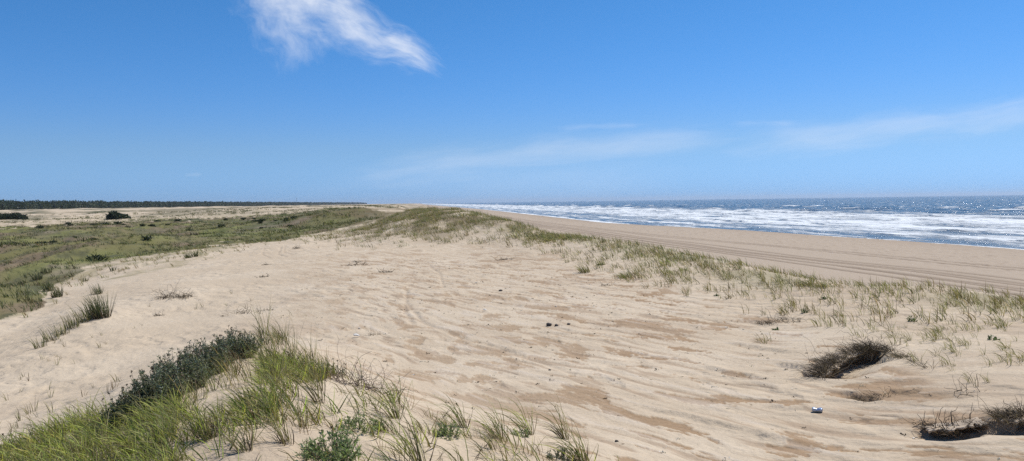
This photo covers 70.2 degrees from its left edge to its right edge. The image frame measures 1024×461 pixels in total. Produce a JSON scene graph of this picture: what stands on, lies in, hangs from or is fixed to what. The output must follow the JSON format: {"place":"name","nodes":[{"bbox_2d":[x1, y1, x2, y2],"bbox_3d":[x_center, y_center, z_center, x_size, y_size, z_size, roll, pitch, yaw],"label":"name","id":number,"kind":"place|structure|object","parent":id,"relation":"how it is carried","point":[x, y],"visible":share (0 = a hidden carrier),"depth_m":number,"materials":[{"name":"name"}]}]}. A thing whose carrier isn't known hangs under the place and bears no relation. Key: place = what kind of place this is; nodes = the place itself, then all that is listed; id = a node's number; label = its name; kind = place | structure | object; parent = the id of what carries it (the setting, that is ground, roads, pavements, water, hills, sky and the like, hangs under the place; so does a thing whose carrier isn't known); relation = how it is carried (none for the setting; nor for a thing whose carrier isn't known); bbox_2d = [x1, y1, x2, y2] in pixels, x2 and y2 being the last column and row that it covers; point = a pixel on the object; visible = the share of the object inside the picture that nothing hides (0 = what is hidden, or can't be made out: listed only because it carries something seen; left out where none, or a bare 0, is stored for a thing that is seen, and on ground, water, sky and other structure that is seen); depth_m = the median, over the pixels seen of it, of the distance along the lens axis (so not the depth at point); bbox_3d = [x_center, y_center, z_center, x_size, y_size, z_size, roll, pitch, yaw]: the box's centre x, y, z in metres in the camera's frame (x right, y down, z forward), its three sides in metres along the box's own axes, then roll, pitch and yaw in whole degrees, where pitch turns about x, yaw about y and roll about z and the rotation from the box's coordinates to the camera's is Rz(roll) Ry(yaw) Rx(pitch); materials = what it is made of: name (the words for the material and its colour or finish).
{"place":"outdoors","nodes":[
{"label":"outdoors","id":0,"kind":"place"},
{"bbox_2d":[0,203,1023,460],"bbox_3d":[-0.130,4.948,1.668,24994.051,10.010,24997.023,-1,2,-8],"label":"ground","id":1,"kind":"structure","parent":0,"point":[712,399],"depth_m":11.51,"materials":[{"name":"sand"}]},
{"bbox_2d":[0,212,28,219],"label":"round bush","id":2,"kind":"object","parent":1,"relation":"on","point":[8,215],"visible":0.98,"depth_m":246.54,"materials":[{"name":"green plant"}]},
{"bbox_2d":[10,423,51,448],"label":"grass tuft","id":3,"kind":"object","parent":1,"relation":"on","point":[38,436],"visible":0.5,"depth_m":4.88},
{"bbox_2d":[26,333,46,348],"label":"grass clump","id":4,"kind":"object","parent":1,"relation":"on","point":[43,344],"visible":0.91,"depth_m":12.70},
{"bbox_2d":[30,271,43,279],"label":"grass clump","id":5,"kind":"object","parent":1,"relation":"on","point":[38,276],"visible":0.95,"depth_m":29.66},
{"bbox_2d":[21,410,68,437],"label":"grass tuft","id":6,"kind":"object","parent":1,"relation":"on","point":[41,426],"visible":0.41,"depth_m":5.08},
{"bbox_2d":[28,421,65,440],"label":"grass tuft","id":7,"kind":"object","parent":1,"relation":"on","point":[49,430],"visible":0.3,"depth_m":5.02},
{"bbox_2d":[40,277,54,291],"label":"grass clump","id":8,"kind":"object","parent":1,"relation":"on","point":[46,288],"visible":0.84,"depth_m":24.21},
{"bbox_2d":[39,326,60,341],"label":"grass clump","id":9,"kind":"object","parent":1,"relation":"on","point":[47,340],"visible":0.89,"depth_m":13.39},
{"bbox_2d":[14,421,89,452],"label":"grass tuft","id":10,"kind":"object","parent":1,"relation":"on","point":[46,438],"visible":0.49,"depth_m":4.68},
{"bbox_2d":[49,285,63,297],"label":"grass clump","id":11,"kind":"object","parent":1,"relation":"on","point":[56,294],"visible":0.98,"depth_m":22.13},
{"bbox_2d":[48,319,69,336],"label":"grass clump","id":12,"kind":"object","parent":1,"relation":"on","point":[62,331],"visible":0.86,"depth_m":13.88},
{"bbox_2d":[37,425,89,460],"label":"grass tuft","id":13,"kind":"object","parent":1,"relation":"on","point":[68,448],"visible":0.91,"depth_m":4.15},
{"bbox_2d":[37,438,96,460],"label":"grass tuft","id":14,"kind":"object","parent":1,"relation":"on","point":[77,454],"visible":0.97,"depth_m":3.87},
{"bbox_2d":[59,313,79,329],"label":"grass clump","id":15,"kind":"object","parent":1,"relation":"on","point":[72,325],"visible":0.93,"depth_m":14.45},
{"bbox_2d":[65,303,92,322],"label":"grass clump","id":16,"kind":"object","parent":1,"relation":"on","point":[86,319],"visible":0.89,"depth_m":14.87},
{"bbox_2d":[50,386,107,417],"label":"grass tuft","id":17,"kind":"object","parent":1,"relation":"on","point":[82,405],"visible":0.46,"depth_m":5.45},
{"bbox_2d":[56,418,103,455],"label":"grass tuft","id":18,"kind":"object","parent":1,"relation":"on","point":[76,443],"visible":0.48,"depth_m":4.42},
{"bbox_2d":[75,296,98,319],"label":"grass clump","id":19,"kind":"object","parent":1,"relation":"on","point":[87,309],"visible":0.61,"depth_m":15.15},
{"bbox_2d":[66,421,115,456],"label":"grass tuft","id":20,"kind":"object","parent":1,"relation":"on","point":[89,441],"visible":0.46,"depth_m":4.37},
{"bbox_2d":[74,391,111,424],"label":"grass tuft","id":21,"kind":"object","parent":1,"relation":"on","point":[91,410],"visible":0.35,"depth_m":5.08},
{"bbox_2d":[88,283,103,294],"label":"grass clump","id":22,"kind":"object","parent":1,"relation":"on","point":[97,290],"visible":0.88,"depth_m":21.25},
{"bbox_2d":[86,254,107,260],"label":"tussock","id":23,"kind":"object","parent":1,"relation":"on","point":[99,258],"visible":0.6,"depth_m":40.21,"materials":[{"name":"green plant"}]},
{"bbox_2d":[83,289,117,318],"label":"grass clump","id":24,"kind":"object","parent":1,"relation":"on","point":[100,311],"visible":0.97,"depth_m":15.10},
{"bbox_2d":[78,409,127,457],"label":"grass tuft","id":25,"kind":"object","parent":1,"relation":"on","point":[101,436],"visible":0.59,"depth_m":4.34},
{"bbox_2d":[85,402,138,454],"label":"grass tuft","id":26,"kind":"object","parent":1,"relation":"on","point":[117,436],"visible":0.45,"depth_m":4.24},
{"bbox_2d":[91,434,132,458],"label":"grass tuft","id":27,"kind":"object","parent":1,"relation":"on","point":[116,444],"visible":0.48,"depth_m":4.18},
{"bbox_2d":[99,397,129,429],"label":"dune shrub","id":28,"kind":"object","parent":1,"relation":"on","point":[110,421],"visible":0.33,"depth_m":4.90,"materials":[{"name":"green plant"}]},
{"bbox_2d":[89,412,144,460],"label":"grass tuft","id":29,"kind":"object","parent":1,"relation":"on","point":[120,436],"visible":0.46,"depth_m":4.19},
{"bbox_2d":[105,210,130,219],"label":"round bush","id":30,"kind":"object","parent":1,"relation":"on","point":[113,214],"visible":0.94,"depth_m":211.71,"materials":[{"name":"green plant"}]},
{"bbox_2d":[94,433,161,460],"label":"grass tuft","id":31,"kind":"object","parent":1,"relation":"on","point":[117,452],"visible":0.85,"depth_m":3.79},
{"bbox_2d":[113,396,143,423],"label":"grass tuft","id":32,"kind":"object","parent":1,"relation":"on","point":[130,410],"visible":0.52,"depth_m":4.71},
{"bbox_2d":[99,408,165,454],"bbox_3d":[-2.167,1.162,4.177,0.472,0.260,0.515,-2,3,-31],"label":"grass tuft","id":33,"kind":"object","parent":1,"relation":"on","point":[122,435],"visible":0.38,"depth_m":4.15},
{"bbox_2d":[104,375,165,423],"bbox_3d":[-2.564,1.167,4.989,0.391,0.311,0.358,-1,2,0],"label":"dune shrub","id":34,"kind":"object","parent":1,"relation":"on","point":[123,398],"visible":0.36,"depth_m":4.94,"materials":[{"name":"green plant"}]},
{"bbox_2d":[97,417,182,452],"bbox_3d":[-2.073,1.134,4.096,0.466,0.241,0.415,-1,2,-11],"label":"grass tuft","id":35,"kind":"object","parent":1,"relation":"on","point":[139,438],"visible":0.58,"depth_m":4.05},
{"bbox_2d":[116,410,168,454],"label":"grass tuft","id":36,"kind":"object","parent":1,"relation":"on","point":[147,434],"visible":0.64,"depth_m":4.02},
{"bbox_2d":[113,383,172,422],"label":"grass tuft","id":37,"kind":"object","parent":1,"relation":"on","point":[143,408],"visible":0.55,"depth_m":4.66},
{"bbox_2d":[127,375,169,409],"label":"grass tuft","id":38,"kind":"object","parent":1,"relation":"on","point":[151,395],"visible":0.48,"depth_m":4.91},
{"bbox_2d":[122,358,195,406],"bbox_3d":[-2.458,1.085,5.087,0.474,0.360,0.387,-2,3,-31],"label":"dune shrub","id":39,"kind":"object","parent":1,"relation":"on","point":[167,380],"visible":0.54,"depth_m":5.05,"materials":[{"name":"green plant"}]},
{"bbox_2d":[133,399,189,437],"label":"grass tuft","id":40,"kind":"object","parent":1,"relation":"on","point":[157,424],"visible":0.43,"depth_m":4.21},
{"bbox_2d":[139,393,187,418],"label":"grass tuft","id":41,"kind":"object","parent":1,"relation":"on","point":[163,404],"visible":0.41,"depth_m":4.63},
{"bbox_2d":[141,410,186,444],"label":"grass tuft","id":42,"kind":"object","parent":1,"relation":"on","point":[171,428],"visible":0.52,"depth_m":4.10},
{"bbox_2d":[145,386,183,407],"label":"grass tuft","id":43,"kind":"object","parent":1,"relation":"on","point":[165,398],"visible":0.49,"depth_m":4.85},
{"bbox_2d":[138,445,191,460],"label":"grass tuft","id":44,"kind":"object","parent":1,"relation":"on","point":[168,457],"visible":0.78,"depth_m":3.67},
{"bbox_2d":[140,401,191,422],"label":"grass tuft","id":45,"kind":"object","parent":1,"relation":"on","point":[167,409],"visible":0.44,"depth_m":4.43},
{"bbox_2d":[158,436,184,460],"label":"grass tuft","id":46,"kind":"object","parent":1,"relation":"on","point":[175,452],"visible":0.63,"depth_m":3.77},
{"bbox_2d":[145,429,198,460],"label":"grass tuft","id":47,"kind":"object","parent":1,"relation":"on","point":[174,448],"visible":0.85,"depth_m":3.75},
{"bbox_2d":[151,285,192,299],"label":"dry clump","id":48,"kind":"object","parent":1,"relation":"on","point":[183,296],"visible":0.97,"depth_m":17.61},
{"bbox_2d":[153,381,203,417],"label":"grass tuft","id":49,"kind":"object","parent":1,"relation":"on","point":[179,402],"visible":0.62,"depth_m":4.59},
{"bbox_2d":[0,199,366,209],"bbox_3d":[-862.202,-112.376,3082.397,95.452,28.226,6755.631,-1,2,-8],"label":"wood","id":50,"kind":"object","parent":1,"relation":"on","point":[27,204],"visible":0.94,"depth_m":1100.42,"materials":[{"name":"green plant"}]},
{"bbox_2d":[149,345,218,391],"bbox_3d":[-2.450,1.045,5.392,0.438,0.369,0.443,0,3,30],"label":"dune shrub","id":51,"kind":"object","parent":1,"relation":"on","point":[189,368],"visible":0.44,"depth_m":5.38,"materials":[{"name":"green plant"}]},
{"bbox_2d":[153,398,219,441],"bbox_3d":[-1.790,1.035,3.969,0.303,0.273,0.247,1,3,32],"label":"grass tuft","id":52,"kind":"object","parent":1,"relation":"on","point":[199,433],"visible":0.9,"depth_m":3.98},
{"bbox_2d":[161,400,221,440],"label":"grass tuft","id":53,"kind":"object","parent":1,"relation":"on","point":[199,428],"visible":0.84,"depth_m":4.01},
{"bbox_2d":[183,394,215,423],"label":"grass tuft","id":54,"kind":"object","parent":1,"relation":"on","point":[203,412],"visible":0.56,"depth_m":4.24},
{"bbox_2d":[177,337,241,374],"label":"dune shrub","id":55,"kind":"object","parent":1,"relation":"on","point":[206,350],"visible":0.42,"depth_m":5.86,"materials":[{"name":"green plant"}]},
{"bbox_2d":[194,421,252,452],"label":"grass tuft","id":56,"kind":"object","parent":1,"relation":"on","point":[249,447],"visible":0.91,"depth_m":3.78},
{"bbox_2d":[219,388,245,411],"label":"grass tuft","id":57,"kind":"object","parent":1,"relation":"on","point":[235,401],"visible":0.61,"depth_m":4.43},
{"bbox_2d":[206,325,263,359],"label":"dune shrub","id":58,"kind":"object","parent":1,"relation":"on","point":[247,340],"visible":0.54,"depth_m":6.39,"materials":[{"name":"green plant"}]},
{"bbox_2d":[220,304,251,316],"bbox_3d":[-5.596,1.669,14.911,0.685,0.416,0.548,-1,2,0],"label":"dry wisp","id":59,"kind":"object","parent":1,"relation":"on","point":[238,310],"visible":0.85,"depth_m":14.92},
{"bbox_2d":[230,373,277,413],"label":"grass tuft","id":60,"kind":"object","parent":1,"relation":"on","point":[261,395],"visible":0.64,"depth_m":4.44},
{"bbox_2d":[237,389,274,417],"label":"grass tuft","id":61,"kind":"object","parent":1,"relation":"on","point":[266,402],"visible":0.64,"depth_m":4.36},
{"bbox_2d":[243,292,274,344],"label":"grass tuft","id":62,"kind":"object","parent":1,"relation":"on","point":[259,326],"visible":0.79,"depth_m":7.02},
{"bbox_2d":[233,366,296,392],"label":"grass tuft","id":63,"kind":"object","parent":1,"relation":"on","point":[267,380],"visible":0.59,"depth_m":4.90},
{"bbox_2d":[253,409,293,445],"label":"grass tuft","id":64,"kind":"object","parent":1,"relation":"on","point":[281,438],"visible":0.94,"depth_m":3.94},
{"bbox_2d":[260,352,287,379],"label":"grass tuft","id":65,"kind":"object","parent":1,"relation":"on","point":[276,365],"visible":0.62,"depth_m":5.43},
{"bbox_2d":[255,340,297,366],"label":"grass tuft","id":66,"kind":"object","parent":1,"relation":"on","point":[278,354],"visible":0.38,"depth_m":5.88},
{"bbox_2d":[260,368,298,397],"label":"grass tuft","id":67,"kind":"object","parent":1,"relation":"on","point":[292,391],"visible":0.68,"depth_m":4.91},
{"bbox_2d":[258,349,305,375],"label":"grass tuft","id":68,"kind":"object","parent":1,"relation":"on","point":[284,364],"visible":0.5,"depth_m":5.65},
{"bbox_2d":[267,311,303,356],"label":"grass tuft","id":69,"kind":"object","parent":1,"relation":"on","point":[293,347],"visible":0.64,"depth_m":6.41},
{"bbox_2d":[274,353,325,403],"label":"grass tuft","id":70,"kind":"object","parent":1,"relation":"on","point":[311,392],"visible":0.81,"depth_m":4.89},
{"bbox_2d":[284,322,316,365],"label":"grass tuft","id":71,"kind":"object","parent":1,"relation":"on","point":[302,347],"visible":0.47,"depth_m":6.38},
{"bbox_2d":[283,393,318,427],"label":"grass tuft","id":72,"kind":"object","parent":1,"relation":"on","point":[303,415],"visible":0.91,"depth_m":4.29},
{"bbox_2d":[283,362,319,382],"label":"grass tuft","id":73,"kind":"object","parent":1,"relation":"on","point":[306,379],"visible":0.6,"depth_m":5.50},
{"bbox_2d":[293,356,322,389],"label":"grass tuft","id":74,"kind":"object","parent":1,"relation":"on","point":[315,377],"visible":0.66,"depth_m":5.29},
{"bbox_2d":[297,360,322,389],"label":"grass tuft","id":75,"kind":"object","parent":1,"relation":"on","point":[312,378],"visible":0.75,"depth_m":5.30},
{"bbox_2d":[303,351,338,377],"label":"grass tuft","id":76,"kind":"object","parent":1,"relation":"on","point":[326,367],"visible":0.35,"depth_m":5.91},
{"bbox_2d":[295,423,364,460],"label":"leafy plant","id":77,"kind":"object","parent":1,"relation":"on","point":[344,447],"visible":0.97,"depth_m":3.85,"materials":[{"name":"green plant"}]},
{"bbox_2d":[326,358,345,375],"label":"leafy plant","id":78,"kind":"object","parent":1,"relation":"on","point":[337,367],"visible":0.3,"depth_m":6.23,"materials":[{"name":"green plant"}]},
{"bbox_2d":[335,358,361,384],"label":"grass tuft","id":79,"kind":"object","parent":1,"relation":"on","point":[355,373],"visible":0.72,"depth_m":5.95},
{"bbox_2d":[334,409,384,434],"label":"leafy plant","id":80,"kind":"object","parent":1,"relation":"on","point":[354,422],"visible":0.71,"depth_m":4.47,"materials":[{"name":"green plant"}]},
{"bbox_2d":[343,435,378,460],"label":"grass tuft","id":81,"kind":"object","parent":1,"relation":"on","point":[364,453],"visible":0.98,"depth_m":3.83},
{"bbox_2d":[314,338,417,398],"bbox_3d":[-1.205,1.165,5.890,0.925,0.654,0.681,-1,2,0],"label":"twig tangle","id":82,"kind":"object","parent":1,"relation":"on","point":[356,384],"visible":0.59,"depth_m":5.87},
{"bbox_2d":[354,406,391,432],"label":"grass tuft","id":83,"kind":"object","parent":1,"relation":"on","point":[383,427],"visible":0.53,"depth_m":4.60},
{"bbox_2d":[354,396,399,433],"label":"grass tuft","id":84,"kind":"object","parent":1,"relation":"on","point":[389,421],"visible":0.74,"depth_m":4.59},
{"bbox_2d":[353,364,413,419],"bbox_3d":[-0.880,1.125,5.040,0.547,0.358,0.403,0,2,19],"label":"grass tuft","id":85,"kind":"object","parent":1,"relation":"on","point":[394,412],"visible":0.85,"depth_m":4.97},
{"bbox_2d":[373,378,401,403],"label":"grass tuft","id":86,"kind":"object","parent":1,"relation":"on","point":[394,391],"visible":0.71,"depth_m":5.54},
{"bbox_2d":[350,381,441,460],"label":"grass tuft","id":87,"kind":"object","parent":1,"relation":"on","point":[417,452],"visible":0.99,"depth_m":4.11,"materials":[{"name":"plant"}]},
{"bbox_2d":[419,386,472,427],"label":"grass tuft","id":88,"kind":"object","parent":1,"relation":"on","point":[457,417],"visible":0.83,"depth_m":5.08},
{"bbox_2d":[431,421,460,439],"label":"leafy plant","id":89,"kind":"object","parent":1,"relation":"on","point":[443,430],"visible":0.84,"depth_m":4.75,"materials":[{"name":"green plant"}]},
{"bbox_2d":[428,426,467,460],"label":"grass tuft","id":90,"kind":"object","parent":1,"relation":"on","point":[453,449],"visible":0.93,"depth_m":4.19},
{"bbox_2d":[468,420,495,449],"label":"grass tuft","id":91,"kind":"object","parent":1,"relation":"on","point":[489,440],"visible":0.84,"depth_m":4.64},
{"bbox_2d":[462,391,510,439],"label":"grass tuft","id":92,"kind":"object","parent":1,"relation":"on","point":[498,427],"visible":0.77,"depth_m":4.99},
{"bbox_2d":[485,397,536,434],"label":"grass tuft","id":93,"kind":"object","parent":1,"relation":"on","point":[517,422],"visible":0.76,"depth_m":5.45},
{"bbox_2d":[0,204,1023,460],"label":"dune grass","id":94,"kind":"structure","parent":1,"relation":"on","point":[76,432],"depth_m":10.37,"materials":[{"name":"plant"}]},
{"bbox_2d":[506,425,529,437],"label":"leafy plant","id":95,"kind":"object","parent":1,"relation":"on","point":[526,434],"visible":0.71,"depth_m":5.19,"materials":[{"name":"green plant"}]},
{"bbox_2d":[510,396,571,438],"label":"grass tuft","id":96,"kind":"object","parent":1,"relation":"on","point":[558,433],"visible":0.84,"depth_m":5.67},
{"bbox_2d":[545,446,571,460],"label":"leafy plant","id":97,"kind":"object","parent":1,"relation":"on","point":[563,455],"visible":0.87,"depth_m":4.66,"materials":[{"name":"green plant"}]},
{"bbox_2d":[531,414,594,460],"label":"grass tuft","id":98,"kind":"object","parent":1,"relation":"on","point":[572,455],"visible":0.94,"depth_m":4.69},
{"bbox_2d":[547,431,588,460],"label":"grass tuft","id":99,"kind":"object","parent":1,"relation":"on","point":[577,450],"visible":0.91,"depth_m":4.66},
{"bbox_2d":[572,262,590,272],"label":"grass clump","id":100,"kind":"object","parent":1,"relation":"on","point":[582,270],"visible":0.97,"depth_m":20.02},
{"bbox_2d":[280,256,999,460],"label":"sand debris","id":101,"kind":"object","parent":1,"relation":"on","point":[576,357],"visible":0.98,"depth_m":10.23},
{"bbox_2d":[753,331,771,343],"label":"grass clump","id":102,"kind":"object","parent":1,"relation":"on","point":[762,339],"visible":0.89,"depth_m":10.13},
{"bbox_2d":[749,305,807,325],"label":"dry clump","id":103,"kind":"object","parent":1,"relation":"on","point":[769,320],"visible":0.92,"depth_m":11.44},
{"bbox_2d":[812,407,822,411],"bbox_3d":[2.711,1.591,6.470,0.086,0.040,0.054,0,2,20],"label":"crushed can","id":104,"kind":"object","parent":1,"relation":"on","point":[814,409],"visible":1,"depth_m":6.45,"materials":[{"name":"metal"}]},
{"bbox_2d":[802,348,884,377],"bbox_3d":[3.726,1.500,8.338,1.534,0.207,0.572,-2,3,-35],"label":"ground ledge","id":105,"kind":"object","parent":1,"relation":"on","point":[837,353],"visible":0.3,"depth_m":8.26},
{"bbox_2d":[791,323,906,379],"bbox_3d":[3.729,1.473,8.138,1.905,1.036,1.130,-2,3,-31],"label":"dry clump","id":106,"kind":"object","parent":1,"relation":"on","point":[866,348],"visible":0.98,"depth_m":8.14,"materials":[{"name":"plant"}]},
{"bbox_2d":[838,384,898,402],"bbox_3d":[3.286,1.544,6.726,0.537,0.309,0.420,-2,3,-31],"label":"twig tangle","id":107,"kind":"object","parent":1,"relation":"on","point":[859,398],"visible":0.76,"depth_m":6.72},
{"bbox_2d":[877,345,939,368],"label":"dry clump","id":108,"kind":"object","parent":1,"relation":"on","point":[894,355],"visible":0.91,"depth_m":7.96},
{"bbox_2d":[921,417,986,432],"bbox_3d":[3.365,1.507,5.519,0.454,0.163,0.310,-1,2,7],"label":"ground ledge","id":109,"kind":"object","parent":1,"relation":"on","point":[950,427],"visible":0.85,"depth_m":5.48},
{"bbox_2d":[901,407,1012,439],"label":"exposed roots","id":110,"kind":"object","parent":1,"relation":"on","point":[929,424],"visible":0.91,"depth_m":5.49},
{"bbox_2d":[946,371,995,397],"bbox_3d":[3.943,1.350,6.267,0.359,0.321,0.444,-1,2,0],"label":"twig tangle","id":111,"kind":"object","parent":1,"relation":"on","point":[965,387],"visible":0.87,"depth_m":6.23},
{"bbox_2d":[971,389,1023,434],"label":"dry clump","id":112,"kind":"object","parent":1,"relation":"on","point":[1009,413],"visible":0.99,"depth_m":5.40,"materials":[{"name":"plant"}]},
{"bbox_2d":[999,412,1023,423],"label":"ground ledge","id":113,"kind":"object","parent":1,"relation":"on","point":[1016,421],"visible":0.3,"depth_m":5.34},
{"bbox_2d":[0,0,1023,203],"label":"sky","id":114,"kind":"structure","parent":0,"point":[364,101],"materials":[{"name":"blue"}]},
{"bbox_2d":[421,195,1023,249],"bbox_3d":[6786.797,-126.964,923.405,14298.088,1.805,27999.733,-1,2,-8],"label":"sea","id":115,"kind":"structure","parent":0,"point":[997,221],"depth_m":292.62,"materials":[{"name":"liquid"}]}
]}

